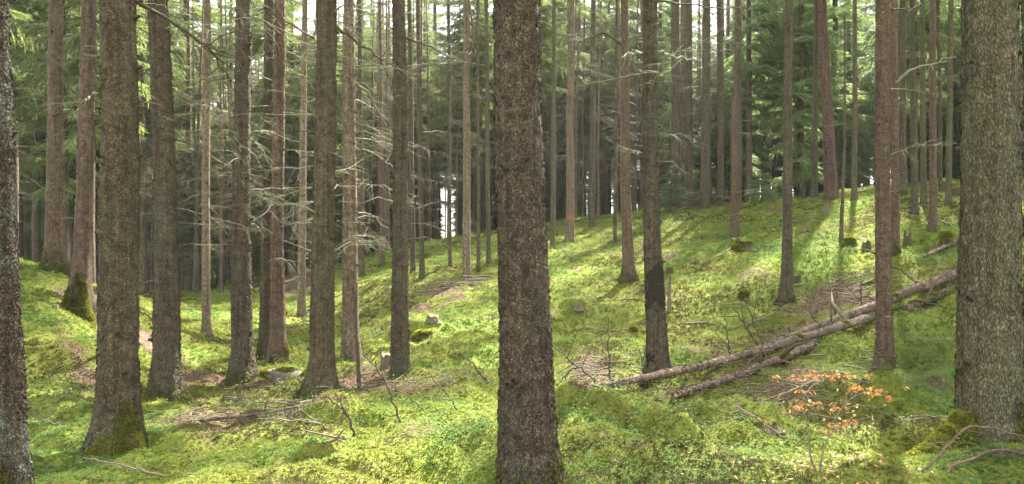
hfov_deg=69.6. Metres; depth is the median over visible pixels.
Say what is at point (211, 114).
bare stem
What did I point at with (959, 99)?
spruce tree
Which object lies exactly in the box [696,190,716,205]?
young spruce
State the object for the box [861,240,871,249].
tree stump
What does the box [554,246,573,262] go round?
fallen branch
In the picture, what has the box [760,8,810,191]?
spruce tree
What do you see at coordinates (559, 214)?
young spruce
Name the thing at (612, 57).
spruce tree
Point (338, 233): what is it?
young spruce
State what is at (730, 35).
spruce tree
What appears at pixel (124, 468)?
fallen branch
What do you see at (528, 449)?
spruce tree
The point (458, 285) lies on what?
fallen log
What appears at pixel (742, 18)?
spruce tree
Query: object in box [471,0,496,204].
spruce tree
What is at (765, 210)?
fallen log
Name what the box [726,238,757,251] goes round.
root stump
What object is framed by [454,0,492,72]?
spruce tree
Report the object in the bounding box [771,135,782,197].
young spruce
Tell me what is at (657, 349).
spruce tree
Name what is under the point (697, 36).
bare stem
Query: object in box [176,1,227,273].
spruce tree
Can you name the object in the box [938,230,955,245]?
tree stump
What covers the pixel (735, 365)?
brush heap
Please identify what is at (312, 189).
spruce tree
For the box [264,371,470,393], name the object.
brush heap
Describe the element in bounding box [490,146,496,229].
bare stem
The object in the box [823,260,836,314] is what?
fallen branch
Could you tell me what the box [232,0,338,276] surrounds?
spruce tree
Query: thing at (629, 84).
spruce tree
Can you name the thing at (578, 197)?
young spruce
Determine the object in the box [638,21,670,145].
spruce tree
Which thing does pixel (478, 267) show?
spruce tree
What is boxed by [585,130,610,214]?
young spruce
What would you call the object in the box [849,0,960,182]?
spruce tree
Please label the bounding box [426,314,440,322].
tree stump
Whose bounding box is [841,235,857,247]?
tree stump
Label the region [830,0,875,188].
spruce tree
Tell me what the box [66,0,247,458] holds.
spruce tree
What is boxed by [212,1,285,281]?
spruce tree
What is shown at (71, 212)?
spruce tree
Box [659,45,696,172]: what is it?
bare stem
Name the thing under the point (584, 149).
spruce tree
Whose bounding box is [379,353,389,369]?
tree stump
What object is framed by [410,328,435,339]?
rotten stump
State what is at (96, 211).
spruce tree
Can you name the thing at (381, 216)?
spruce tree
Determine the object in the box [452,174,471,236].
young spruce
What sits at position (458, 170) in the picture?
bare stem
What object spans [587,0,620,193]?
spruce tree
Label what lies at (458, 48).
spruce tree
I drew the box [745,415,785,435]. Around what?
rotten stump
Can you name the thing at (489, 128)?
spruce tree
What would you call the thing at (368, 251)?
bare stem
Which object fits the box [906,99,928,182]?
young spruce
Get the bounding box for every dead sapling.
[346,291,370,388]
[823,13,870,241]
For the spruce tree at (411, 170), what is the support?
on the ground at (567, 391)
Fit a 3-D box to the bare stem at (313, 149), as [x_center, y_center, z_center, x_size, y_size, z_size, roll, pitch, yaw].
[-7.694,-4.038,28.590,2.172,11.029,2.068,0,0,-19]
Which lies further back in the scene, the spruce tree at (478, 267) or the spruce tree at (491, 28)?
the spruce tree at (491, 28)
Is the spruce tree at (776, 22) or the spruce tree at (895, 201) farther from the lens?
the spruce tree at (776, 22)
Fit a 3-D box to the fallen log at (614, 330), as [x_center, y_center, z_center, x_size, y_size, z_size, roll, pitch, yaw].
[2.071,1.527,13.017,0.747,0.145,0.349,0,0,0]
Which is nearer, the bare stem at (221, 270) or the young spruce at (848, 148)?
the bare stem at (221, 270)
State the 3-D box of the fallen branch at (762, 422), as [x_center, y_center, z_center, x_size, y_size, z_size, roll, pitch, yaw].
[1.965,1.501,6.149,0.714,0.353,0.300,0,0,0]
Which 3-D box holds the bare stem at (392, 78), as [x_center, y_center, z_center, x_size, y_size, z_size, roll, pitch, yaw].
[-6.389,-6.651,39.291,3.978,16.442,3.472,0,0,-26]
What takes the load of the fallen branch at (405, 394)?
on the ground at (567, 391)
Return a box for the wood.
[23,0,909,273]
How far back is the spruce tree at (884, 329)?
9.14 m
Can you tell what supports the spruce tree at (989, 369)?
on the ground at (567, 391)
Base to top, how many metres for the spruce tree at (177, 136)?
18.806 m
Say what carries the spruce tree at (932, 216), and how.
on the ground at (567, 391)
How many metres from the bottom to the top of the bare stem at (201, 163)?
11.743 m
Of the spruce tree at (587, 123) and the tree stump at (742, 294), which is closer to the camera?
the tree stump at (742, 294)
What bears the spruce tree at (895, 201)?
on the ground at (567, 391)
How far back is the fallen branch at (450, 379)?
8.32 m
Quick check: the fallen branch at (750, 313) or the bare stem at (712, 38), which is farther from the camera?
the bare stem at (712, 38)
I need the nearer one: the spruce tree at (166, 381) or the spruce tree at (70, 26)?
the spruce tree at (166, 381)
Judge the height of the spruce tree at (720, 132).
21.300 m
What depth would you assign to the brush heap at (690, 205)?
30.70 m
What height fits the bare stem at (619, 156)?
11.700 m
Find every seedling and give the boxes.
[258,442,269,460]
[661,444,674,468]
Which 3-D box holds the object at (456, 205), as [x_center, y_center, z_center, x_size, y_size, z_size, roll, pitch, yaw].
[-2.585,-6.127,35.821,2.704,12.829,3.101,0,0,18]
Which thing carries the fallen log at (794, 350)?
on the ground at (567, 391)
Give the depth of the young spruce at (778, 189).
29.92 m
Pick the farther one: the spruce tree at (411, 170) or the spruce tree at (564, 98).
the spruce tree at (564, 98)
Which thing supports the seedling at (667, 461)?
on the ground at (567, 391)
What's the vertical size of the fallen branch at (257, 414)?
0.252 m
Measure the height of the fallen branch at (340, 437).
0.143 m
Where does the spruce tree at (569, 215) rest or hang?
on the ground at (567, 391)
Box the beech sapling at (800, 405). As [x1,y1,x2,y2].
[771,370,909,470]
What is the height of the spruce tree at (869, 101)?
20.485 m
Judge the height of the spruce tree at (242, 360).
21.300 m
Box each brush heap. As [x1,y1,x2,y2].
[144,382,332,431]
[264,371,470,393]
[415,275,497,292]
[554,351,646,383]
[599,350,823,391]
[660,189,750,212]
[683,343,941,427]
[768,273,904,310]
[950,440,1023,463]
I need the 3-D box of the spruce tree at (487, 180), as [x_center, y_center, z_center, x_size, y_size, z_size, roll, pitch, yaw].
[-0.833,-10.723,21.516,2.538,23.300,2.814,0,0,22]
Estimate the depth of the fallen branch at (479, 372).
8.90 m
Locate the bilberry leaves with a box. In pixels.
[27,181,1023,483]
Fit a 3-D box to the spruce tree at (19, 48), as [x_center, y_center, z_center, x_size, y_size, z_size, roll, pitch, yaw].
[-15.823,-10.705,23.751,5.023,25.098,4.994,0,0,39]
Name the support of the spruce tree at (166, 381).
on the ground at (567, 391)
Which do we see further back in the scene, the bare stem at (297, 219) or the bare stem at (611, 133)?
the bare stem at (611, 133)
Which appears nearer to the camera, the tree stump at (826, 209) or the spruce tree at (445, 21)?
the tree stump at (826, 209)
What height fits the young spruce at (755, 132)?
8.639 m
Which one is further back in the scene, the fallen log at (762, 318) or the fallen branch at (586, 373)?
the fallen log at (762, 318)
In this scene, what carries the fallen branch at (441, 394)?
on the ground at (567, 391)
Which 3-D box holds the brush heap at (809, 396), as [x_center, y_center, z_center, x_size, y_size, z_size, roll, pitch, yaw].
[2.998,1.635,7.421,2.292,1.024,2.891,0,0,32]
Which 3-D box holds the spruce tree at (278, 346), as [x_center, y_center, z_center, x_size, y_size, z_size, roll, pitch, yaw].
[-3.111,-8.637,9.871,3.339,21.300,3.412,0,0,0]
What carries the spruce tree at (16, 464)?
on the ground at (567, 391)
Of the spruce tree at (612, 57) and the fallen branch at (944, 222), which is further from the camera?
the spruce tree at (612, 57)
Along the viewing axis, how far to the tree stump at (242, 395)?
7.97 m
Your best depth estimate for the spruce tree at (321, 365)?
8.05 m
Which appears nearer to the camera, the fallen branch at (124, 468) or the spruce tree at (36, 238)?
the fallen branch at (124, 468)
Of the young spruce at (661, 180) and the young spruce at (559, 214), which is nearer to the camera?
the young spruce at (661, 180)
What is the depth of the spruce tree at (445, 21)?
47.45 m
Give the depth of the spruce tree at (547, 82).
49.73 m
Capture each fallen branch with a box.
[26,395,71,426]
[35,358,71,413]
[73,457,163,476]
[100,464,143,472]
[196,394,302,421]
[260,402,327,430]
[300,427,346,443]
[325,377,355,436]
[364,343,400,422]
[383,378,423,410]
[387,420,409,441]
[424,377,458,409]
[433,356,468,383]
[461,341,489,383]
[553,331,595,382]
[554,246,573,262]
[558,364,579,384]
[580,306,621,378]
[636,343,645,384]
[700,295,762,343]
[706,402,788,441]
[708,317,750,353]
[712,401,784,418]
[716,304,757,345]
[758,380,822,423]
[803,306,821,327]
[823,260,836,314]
[838,267,864,304]
[874,407,947,422]
[892,265,917,286]
[921,425,1023,471]
[937,217,949,225]
[947,441,1023,472]
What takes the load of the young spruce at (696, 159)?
on the ground at (567, 391)
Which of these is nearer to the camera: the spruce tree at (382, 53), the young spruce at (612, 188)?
the spruce tree at (382, 53)
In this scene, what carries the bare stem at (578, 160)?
on the ground at (567, 391)
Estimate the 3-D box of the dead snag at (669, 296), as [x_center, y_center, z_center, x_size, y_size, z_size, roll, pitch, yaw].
[2.991,1.139,13.932,0.166,1.170,0.118,0,0,36]
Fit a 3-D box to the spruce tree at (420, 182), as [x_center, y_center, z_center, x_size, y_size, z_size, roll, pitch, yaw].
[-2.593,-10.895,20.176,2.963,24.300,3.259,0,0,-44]
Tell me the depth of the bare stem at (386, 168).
29.04 m
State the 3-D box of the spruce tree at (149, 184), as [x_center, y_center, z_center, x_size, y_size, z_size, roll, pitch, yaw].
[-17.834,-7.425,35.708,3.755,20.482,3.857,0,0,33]
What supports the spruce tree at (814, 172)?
on the ground at (567, 391)
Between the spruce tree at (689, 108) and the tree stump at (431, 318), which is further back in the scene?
the spruce tree at (689, 108)
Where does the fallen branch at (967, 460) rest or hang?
on the ground at (567, 391)
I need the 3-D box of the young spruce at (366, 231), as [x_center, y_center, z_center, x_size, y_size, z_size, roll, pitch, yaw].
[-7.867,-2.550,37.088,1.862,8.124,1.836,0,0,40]
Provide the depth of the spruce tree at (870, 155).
41.32 m
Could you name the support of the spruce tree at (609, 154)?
on the ground at (567, 391)
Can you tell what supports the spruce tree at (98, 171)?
on the ground at (567, 391)
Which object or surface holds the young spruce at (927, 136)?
on the ground at (567, 391)
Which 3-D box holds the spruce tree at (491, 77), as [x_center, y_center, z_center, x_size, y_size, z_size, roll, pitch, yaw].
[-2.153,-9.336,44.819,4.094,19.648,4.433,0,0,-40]
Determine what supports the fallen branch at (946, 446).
on the ground at (567, 391)
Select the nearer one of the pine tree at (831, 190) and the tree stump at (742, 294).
the tree stump at (742, 294)
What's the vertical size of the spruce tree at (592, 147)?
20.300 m
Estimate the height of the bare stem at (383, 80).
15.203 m
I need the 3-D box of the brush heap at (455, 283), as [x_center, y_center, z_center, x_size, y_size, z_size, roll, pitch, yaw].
[-1.011,0.978,18.517,3.819,0.510,1.703,0,0,0]
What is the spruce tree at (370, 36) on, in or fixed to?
on the ground at (567, 391)
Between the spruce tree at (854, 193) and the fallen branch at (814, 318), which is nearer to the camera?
the fallen branch at (814, 318)
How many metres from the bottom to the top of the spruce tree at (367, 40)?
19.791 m
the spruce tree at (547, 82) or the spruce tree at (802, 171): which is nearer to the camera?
the spruce tree at (802, 171)
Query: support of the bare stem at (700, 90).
on the ground at (567, 391)
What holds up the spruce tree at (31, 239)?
on the ground at (567, 391)
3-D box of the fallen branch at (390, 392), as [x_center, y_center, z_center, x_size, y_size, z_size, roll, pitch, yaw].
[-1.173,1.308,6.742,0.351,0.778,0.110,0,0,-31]
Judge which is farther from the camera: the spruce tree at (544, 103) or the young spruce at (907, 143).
the spruce tree at (544, 103)
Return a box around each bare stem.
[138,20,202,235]
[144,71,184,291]
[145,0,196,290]
[145,1,231,289]
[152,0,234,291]
[179,75,226,276]
[189,5,231,292]
[190,0,261,264]
[192,90,227,180]
[196,0,254,284]
[211,22,264,217]
[231,13,314,225]
[285,158,311,248]
[290,0,340,265]
[290,11,369,213]
[341,6,391,254]
[355,0,416,251]
[355,0,426,251]
[362,12,392,250]
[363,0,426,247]
[364,5,423,247]
[374,35,391,158]
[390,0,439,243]
[390,69,438,212]
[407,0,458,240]
[408,5,460,239]
[416,60,451,238]
[422,44,475,247]
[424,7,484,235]
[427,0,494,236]
[437,54,461,238]
[443,19,494,233]
[443,124,462,209]
[461,51,495,231]
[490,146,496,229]
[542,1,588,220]
[543,79,563,222]
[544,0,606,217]
[544,2,595,162]
[545,0,609,155]
[546,44,580,218]
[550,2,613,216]
[557,104,588,199]
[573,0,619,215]
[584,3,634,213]
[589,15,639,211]
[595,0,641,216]
[596,2,619,213]
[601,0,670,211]
[605,124,641,191]
[610,14,660,209]
[628,7,669,152]
[659,16,668,203]
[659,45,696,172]
[659,47,713,182]
[666,0,732,164]
[679,0,730,189]
[679,1,724,194]
[680,0,759,163]
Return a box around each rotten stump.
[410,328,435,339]
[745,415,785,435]
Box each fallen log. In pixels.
[441,275,493,288]
[594,288,875,397]
[602,298,640,300]
[608,328,627,331]
[672,325,817,398]
[675,321,707,324]
[702,237,745,263]
[745,301,790,324]
[746,239,956,355]
[753,198,773,214]
[810,239,956,301]
[896,272,954,313]
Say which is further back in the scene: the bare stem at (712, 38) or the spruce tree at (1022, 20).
the bare stem at (712, 38)
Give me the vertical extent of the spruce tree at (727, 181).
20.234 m
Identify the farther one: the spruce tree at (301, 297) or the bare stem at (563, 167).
the bare stem at (563, 167)
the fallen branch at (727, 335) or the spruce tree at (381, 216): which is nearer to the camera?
the fallen branch at (727, 335)
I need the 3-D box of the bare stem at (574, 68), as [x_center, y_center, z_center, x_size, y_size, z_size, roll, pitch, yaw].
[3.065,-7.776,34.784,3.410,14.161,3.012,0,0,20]
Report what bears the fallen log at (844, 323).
on the ground at (567, 391)
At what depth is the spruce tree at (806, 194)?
46.84 m
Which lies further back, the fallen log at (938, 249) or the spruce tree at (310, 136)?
the spruce tree at (310, 136)
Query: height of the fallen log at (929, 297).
0.719 m
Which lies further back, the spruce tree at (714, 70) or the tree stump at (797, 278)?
the spruce tree at (714, 70)
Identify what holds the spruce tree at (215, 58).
on the ground at (567, 391)
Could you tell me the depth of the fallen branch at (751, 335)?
10.32 m
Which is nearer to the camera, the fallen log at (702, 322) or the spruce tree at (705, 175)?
the fallen log at (702, 322)
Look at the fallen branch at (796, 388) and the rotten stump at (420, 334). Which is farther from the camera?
the rotten stump at (420, 334)
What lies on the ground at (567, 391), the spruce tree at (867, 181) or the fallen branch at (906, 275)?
the spruce tree at (867, 181)
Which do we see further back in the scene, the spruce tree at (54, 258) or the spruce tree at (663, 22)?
the spruce tree at (663, 22)
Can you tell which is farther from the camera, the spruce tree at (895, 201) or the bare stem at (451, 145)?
the bare stem at (451, 145)
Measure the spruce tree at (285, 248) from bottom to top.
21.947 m
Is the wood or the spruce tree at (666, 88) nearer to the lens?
the spruce tree at (666, 88)
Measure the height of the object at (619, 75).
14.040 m
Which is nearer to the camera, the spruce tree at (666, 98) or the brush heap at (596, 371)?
the brush heap at (596, 371)
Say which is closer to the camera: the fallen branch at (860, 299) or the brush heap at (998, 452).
the brush heap at (998, 452)
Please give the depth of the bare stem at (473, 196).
37.62 m
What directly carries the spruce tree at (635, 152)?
on the ground at (567, 391)
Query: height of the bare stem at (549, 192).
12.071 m
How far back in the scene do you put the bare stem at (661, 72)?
41.72 m
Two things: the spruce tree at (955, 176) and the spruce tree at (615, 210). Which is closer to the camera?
the spruce tree at (615, 210)
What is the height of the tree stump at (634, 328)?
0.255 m
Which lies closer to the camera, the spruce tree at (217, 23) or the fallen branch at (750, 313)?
the fallen branch at (750, 313)
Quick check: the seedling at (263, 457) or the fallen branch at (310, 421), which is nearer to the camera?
the seedling at (263, 457)
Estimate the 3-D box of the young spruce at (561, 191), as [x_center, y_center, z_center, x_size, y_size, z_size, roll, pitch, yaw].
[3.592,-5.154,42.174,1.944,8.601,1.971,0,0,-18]
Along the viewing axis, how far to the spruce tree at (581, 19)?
44.31 m
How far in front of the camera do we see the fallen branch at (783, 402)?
6.60 m
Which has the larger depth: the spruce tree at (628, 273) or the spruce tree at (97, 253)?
the spruce tree at (97, 253)
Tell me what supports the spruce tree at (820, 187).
on the ground at (567, 391)
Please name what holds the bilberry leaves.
on the ground at (567, 391)
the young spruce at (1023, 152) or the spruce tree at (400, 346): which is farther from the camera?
the young spruce at (1023, 152)
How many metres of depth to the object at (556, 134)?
36.59 m
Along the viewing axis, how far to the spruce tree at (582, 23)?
45.52 m
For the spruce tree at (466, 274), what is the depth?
18.83 m
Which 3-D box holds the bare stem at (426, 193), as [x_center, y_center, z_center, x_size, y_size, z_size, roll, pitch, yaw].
[-4.445,-7.573,39.581,3.559,17.290,3.737,0,0,37]
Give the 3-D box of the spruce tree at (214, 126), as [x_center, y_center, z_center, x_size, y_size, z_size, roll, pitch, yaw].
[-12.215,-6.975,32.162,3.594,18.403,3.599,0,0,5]
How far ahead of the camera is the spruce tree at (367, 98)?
34.45 m
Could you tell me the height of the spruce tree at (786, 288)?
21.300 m
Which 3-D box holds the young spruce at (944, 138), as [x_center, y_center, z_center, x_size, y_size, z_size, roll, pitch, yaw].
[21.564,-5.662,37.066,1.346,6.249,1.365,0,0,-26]
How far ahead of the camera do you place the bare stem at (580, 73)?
43.21 m
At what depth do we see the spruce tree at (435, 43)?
43.58 m
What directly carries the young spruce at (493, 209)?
on the ground at (567, 391)
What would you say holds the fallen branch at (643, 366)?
on the ground at (567, 391)
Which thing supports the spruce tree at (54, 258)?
on the ground at (567, 391)
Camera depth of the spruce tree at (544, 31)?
33.93 m
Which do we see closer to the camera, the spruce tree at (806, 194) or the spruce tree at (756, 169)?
the spruce tree at (756, 169)
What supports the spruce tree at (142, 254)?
on the ground at (567, 391)
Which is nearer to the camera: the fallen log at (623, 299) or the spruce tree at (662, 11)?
the fallen log at (623, 299)
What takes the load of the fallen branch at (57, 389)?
on the ground at (567, 391)
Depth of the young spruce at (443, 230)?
58.64 m
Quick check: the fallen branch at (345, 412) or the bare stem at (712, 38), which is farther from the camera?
the bare stem at (712, 38)
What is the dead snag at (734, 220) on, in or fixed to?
on the ground at (567, 391)
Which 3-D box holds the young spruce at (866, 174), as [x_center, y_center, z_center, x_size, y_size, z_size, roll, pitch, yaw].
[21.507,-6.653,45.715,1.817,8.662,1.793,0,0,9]
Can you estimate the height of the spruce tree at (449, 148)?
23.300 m
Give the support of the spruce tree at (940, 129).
on the ground at (567, 391)
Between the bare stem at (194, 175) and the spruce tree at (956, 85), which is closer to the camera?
the bare stem at (194, 175)
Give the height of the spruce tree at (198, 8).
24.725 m
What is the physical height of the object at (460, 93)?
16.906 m
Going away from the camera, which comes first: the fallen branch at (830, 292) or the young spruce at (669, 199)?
the fallen branch at (830, 292)
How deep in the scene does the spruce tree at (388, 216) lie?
32.37 m
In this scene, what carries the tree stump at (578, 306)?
on the ground at (567, 391)
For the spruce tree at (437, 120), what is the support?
on the ground at (567, 391)
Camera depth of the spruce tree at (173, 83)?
31.31 m
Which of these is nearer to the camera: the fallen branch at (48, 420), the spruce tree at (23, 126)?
the fallen branch at (48, 420)
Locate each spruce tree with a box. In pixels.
[0,0,36,483]
[8,0,80,244]
[8,9,44,212]
[9,0,99,261]
[9,0,150,283]
[10,0,99,277]
[11,0,150,323]
[18,6,97,262]
[18,12,46,234]
[18,101,46,259]
[23,52,99,266]
[23,125,69,239]
[23,183,42,260]
[23,211,43,258]
[28,210,69,257]
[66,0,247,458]
[68,0,149,241]
[68,0,269,404]
[69,27,98,282]
[97,2,180,241]
[97,143,147,272]
[97,213,98,275]
[136,0,197,292]
[136,0,213,258]
[140,0,296,334]
[143,0,316,385]
[145,21,176,288]
[146,0,227,287]
[147,0,231,289]
[150,0,367,364]
[174,4,202,288]
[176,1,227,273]
[177,0,363,361]
[191,0,261,283]
[200,0,255,284]
[203,0,424,404]
[211,0,234,153]
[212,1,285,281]
[215,0,314,209]
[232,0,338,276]
[250,0,465,363]
[252,0,284,231]
[252,0,337,316]
[253,13,311,275]
[284,47,342,267]
[285,0,341,256]
[285,19,378,192]
[295,223,311,273]
[308,3,366,261]
[315,0,392,276]
[335,0,392,242]
[336,1,392,247]
[337,0,342,42]
[338,34,392,256]
[348,0,475,376]
[357,0,429,264]
[357,0,438,272]
[363,0,391,252]
[364,1,408,251]
[370,0,470,278]
[374,1,392,139]
[374,3,392,90]
[383,55,416,191]
[390,0,444,238]
[392,0,443,240]
[407,0,455,240]
[407,0,474,239]
[408,4,453,235]
[417,0,492,281]
[421,0,494,232]
[422,0,462,267]
[432,6,462,231]
[441,40,470,231]
[444,0,462,228]
[444,0,493,263]
[451,2,495,230]
[453,0,496,231]
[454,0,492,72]
[458,0,491,272]
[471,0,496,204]
[479,21,546,207]
[492,0,572,483]
[538,0,575,168]
[539,0,597,248]
[541,0,565,210]
[541,0,567,194]
[541,0,611,242]
[541,0,614,216]
[542,0,611,200]
[550,3,596,183]
[556,0,606,200]
[556,0,614,227]
[556,1,597,202]
[558,0,603,212]
[561,0,747,388]
[566,0,686,282]
[573,1,635,214]
[579,1,612,214]
[585,0,635,212]
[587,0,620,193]
[590,0,664,241]
[595,0,668,159]
[598,0,664,194]
[607,0,639,174]
[617,0,667,208]
[620,1,669,202]
[634,0,697,201]
[638,0,730,189]
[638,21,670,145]
[658,0,700,208]
[659,0,716,201]
[662,0,702,131]
[665,0,712,205]
[669,17,725,179]
[675,0,745,208]
[692,0,725,196]
[693,0,767,201]
[697,0,781,209]
[699,41,779,199]
[701,0,730,206]
[710,0,782,199]
[711,0,764,191]
[712,0,802,201]
[723,0,842,196]
[752,0,848,195]
[758,17,771,197]
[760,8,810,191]
[761,0,849,196]
[772,0,804,306]
[779,3,832,195]
[792,20,851,193]
[793,0,842,197]
[793,0,874,189]
[828,0,874,188]
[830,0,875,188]
[838,0,919,132]
[839,11,874,188]
[846,0,870,200]
[846,0,959,372]
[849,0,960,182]
[853,0,919,214]
[857,1,954,173]
[858,0,917,195]
[872,0,958,204]
[890,0,956,256]
[890,7,960,182]
[897,0,1023,457]
[898,0,960,232]
[907,0,1023,172]
[919,3,1021,175]
[926,0,960,185]
[927,0,960,204]
[951,2,1023,367]
[1018,6,1023,131]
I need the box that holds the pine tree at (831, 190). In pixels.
[816,0,839,199]
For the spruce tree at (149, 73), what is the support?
on the ground at (567, 391)
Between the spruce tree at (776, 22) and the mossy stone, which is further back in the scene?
the spruce tree at (776, 22)
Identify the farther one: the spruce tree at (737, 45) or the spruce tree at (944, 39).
the spruce tree at (944, 39)
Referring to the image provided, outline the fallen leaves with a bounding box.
[667,437,932,483]
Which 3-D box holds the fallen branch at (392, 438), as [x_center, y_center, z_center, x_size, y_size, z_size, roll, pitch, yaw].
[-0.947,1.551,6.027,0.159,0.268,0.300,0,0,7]
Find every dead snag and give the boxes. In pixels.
[667,273,670,312]
[712,90,774,236]
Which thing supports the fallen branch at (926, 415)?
on the ground at (567, 391)
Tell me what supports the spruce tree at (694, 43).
on the ground at (567, 391)
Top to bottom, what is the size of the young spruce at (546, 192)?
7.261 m
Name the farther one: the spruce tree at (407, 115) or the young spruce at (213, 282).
the spruce tree at (407, 115)
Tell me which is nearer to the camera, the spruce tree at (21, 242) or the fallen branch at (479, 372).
the fallen branch at (479, 372)
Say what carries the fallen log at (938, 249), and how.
on the ground at (567, 391)
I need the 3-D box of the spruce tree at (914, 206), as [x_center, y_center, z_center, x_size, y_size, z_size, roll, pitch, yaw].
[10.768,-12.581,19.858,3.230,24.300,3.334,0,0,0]
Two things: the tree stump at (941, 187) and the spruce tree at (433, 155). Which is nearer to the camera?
the tree stump at (941, 187)
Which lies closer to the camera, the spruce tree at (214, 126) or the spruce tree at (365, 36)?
the spruce tree at (214, 126)
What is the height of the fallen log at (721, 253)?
0.773 m
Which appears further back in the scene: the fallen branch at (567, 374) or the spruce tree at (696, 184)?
the spruce tree at (696, 184)
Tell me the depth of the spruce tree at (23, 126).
22.77 m
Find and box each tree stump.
[239,391,247,401]
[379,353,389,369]
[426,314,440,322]
[573,302,583,310]
[628,325,638,333]
[665,266,672,274]
[737,288,751,301]
[793,274,800,282]
[822,201,829,214]
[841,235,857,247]
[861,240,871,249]
[902,230,911,246]
[938,182,944,192]
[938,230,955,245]
[952,186,959,194]
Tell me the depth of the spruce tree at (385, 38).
57.03 m
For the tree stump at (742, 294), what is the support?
on the ground at (567, 391)
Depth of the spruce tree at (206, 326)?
12.73 m
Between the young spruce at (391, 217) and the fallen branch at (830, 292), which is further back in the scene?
the young spruce at (391, 217)
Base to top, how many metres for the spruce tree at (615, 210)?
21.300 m
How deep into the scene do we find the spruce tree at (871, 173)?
47.68 m
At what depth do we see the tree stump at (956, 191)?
21.94 m
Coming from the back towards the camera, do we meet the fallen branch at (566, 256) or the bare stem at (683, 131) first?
the bare stem at (683, 131)
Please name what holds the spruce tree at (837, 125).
on the ground at (567, 391)
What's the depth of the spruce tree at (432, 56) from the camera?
37.93 m
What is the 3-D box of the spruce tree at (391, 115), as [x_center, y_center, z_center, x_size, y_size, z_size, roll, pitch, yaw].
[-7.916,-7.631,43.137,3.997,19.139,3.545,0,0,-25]
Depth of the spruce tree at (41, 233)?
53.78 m
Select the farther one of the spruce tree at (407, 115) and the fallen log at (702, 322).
the spruce tree at (407, 115)
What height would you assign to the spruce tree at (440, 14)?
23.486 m
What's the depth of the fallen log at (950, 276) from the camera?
12.12 m
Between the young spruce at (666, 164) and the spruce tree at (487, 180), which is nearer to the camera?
the spruce tree at (487, 180)
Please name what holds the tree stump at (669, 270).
on the ground at (567, 391)
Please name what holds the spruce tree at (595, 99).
on the ground at (567, 391)
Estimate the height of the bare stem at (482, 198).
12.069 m
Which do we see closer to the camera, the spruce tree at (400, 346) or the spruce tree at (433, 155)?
the spruce tree at (400, 346)
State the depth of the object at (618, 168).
37.88 m
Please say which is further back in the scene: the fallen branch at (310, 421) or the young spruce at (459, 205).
the young spruce at (459, 205)
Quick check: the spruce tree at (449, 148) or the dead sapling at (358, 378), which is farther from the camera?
the spruce tree at (449, 148)
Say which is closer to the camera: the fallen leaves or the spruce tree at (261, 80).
the fallen leaves
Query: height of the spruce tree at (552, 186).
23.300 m
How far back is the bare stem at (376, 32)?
31.63 m
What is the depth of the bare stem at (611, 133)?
46.20 m
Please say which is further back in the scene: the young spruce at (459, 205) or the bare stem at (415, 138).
the young spruce at (459, 205)
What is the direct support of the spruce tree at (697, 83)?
on the ground at (567, 391)
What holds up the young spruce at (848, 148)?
on the ground at (567, 391)
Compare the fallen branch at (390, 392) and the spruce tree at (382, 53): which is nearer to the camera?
the fallen branch at (390, 392)
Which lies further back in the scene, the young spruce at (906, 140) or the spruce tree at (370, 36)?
the spruce tree at (370, 36)
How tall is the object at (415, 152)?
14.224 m
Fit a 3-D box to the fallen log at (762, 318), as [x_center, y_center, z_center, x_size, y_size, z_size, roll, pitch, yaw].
[4.616,1.304,13.490,1.539,0.458,0.235,0,0,-40]
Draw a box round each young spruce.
[200,161,224,286]
[334,162,342,263]
[340,161,373,254]
[390,175,392,247]
[441,197,446,238]
[451,137,471,234]
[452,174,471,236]
[458,123,495,232]
[491,179,496,230]
[545,173,547,217]
[547,119,565,219]
[558,116,588,216]
[564,152,581,213]
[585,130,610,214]
[611,160,613,207]
[630,135,638,208]
[659,98,670,205]
[659,122,669,202]
[660,100,670,204]
[660,166,688,211]
[693,105,700,199]
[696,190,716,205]
[744,165,779,201]
[752,129,765,199]
[768,180,782,198]
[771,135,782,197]
[792,135,809,192]
[822,72,858,188]
[851,134,872,187]
[890,74,909,182]
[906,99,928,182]
[908,60,945,181]
[936,100,954,180]
[937,98,959,179]
[1021,120,1023,170]
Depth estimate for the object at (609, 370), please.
8.51 m
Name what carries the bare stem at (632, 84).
on the ground at (567, 391)
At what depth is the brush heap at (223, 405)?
6.94 m
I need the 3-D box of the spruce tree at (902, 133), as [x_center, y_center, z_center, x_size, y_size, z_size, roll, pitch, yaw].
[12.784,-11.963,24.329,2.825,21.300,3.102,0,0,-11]
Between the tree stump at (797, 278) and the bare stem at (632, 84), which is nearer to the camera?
the tree stump at (797, 278)
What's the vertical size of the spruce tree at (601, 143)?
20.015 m
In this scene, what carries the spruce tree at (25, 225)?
on the ground at (567, 391)
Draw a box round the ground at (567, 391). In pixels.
[19,181,1023,483]
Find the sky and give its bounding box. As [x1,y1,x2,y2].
[174,0,907,237]
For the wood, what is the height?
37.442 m
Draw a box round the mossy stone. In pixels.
[259,366,301,382]
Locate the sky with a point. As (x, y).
(310, 9)
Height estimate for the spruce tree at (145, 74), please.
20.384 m
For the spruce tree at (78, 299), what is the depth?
10.29 m
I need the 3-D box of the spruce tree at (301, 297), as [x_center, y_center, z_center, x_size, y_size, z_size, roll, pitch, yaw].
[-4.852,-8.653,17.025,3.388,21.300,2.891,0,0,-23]

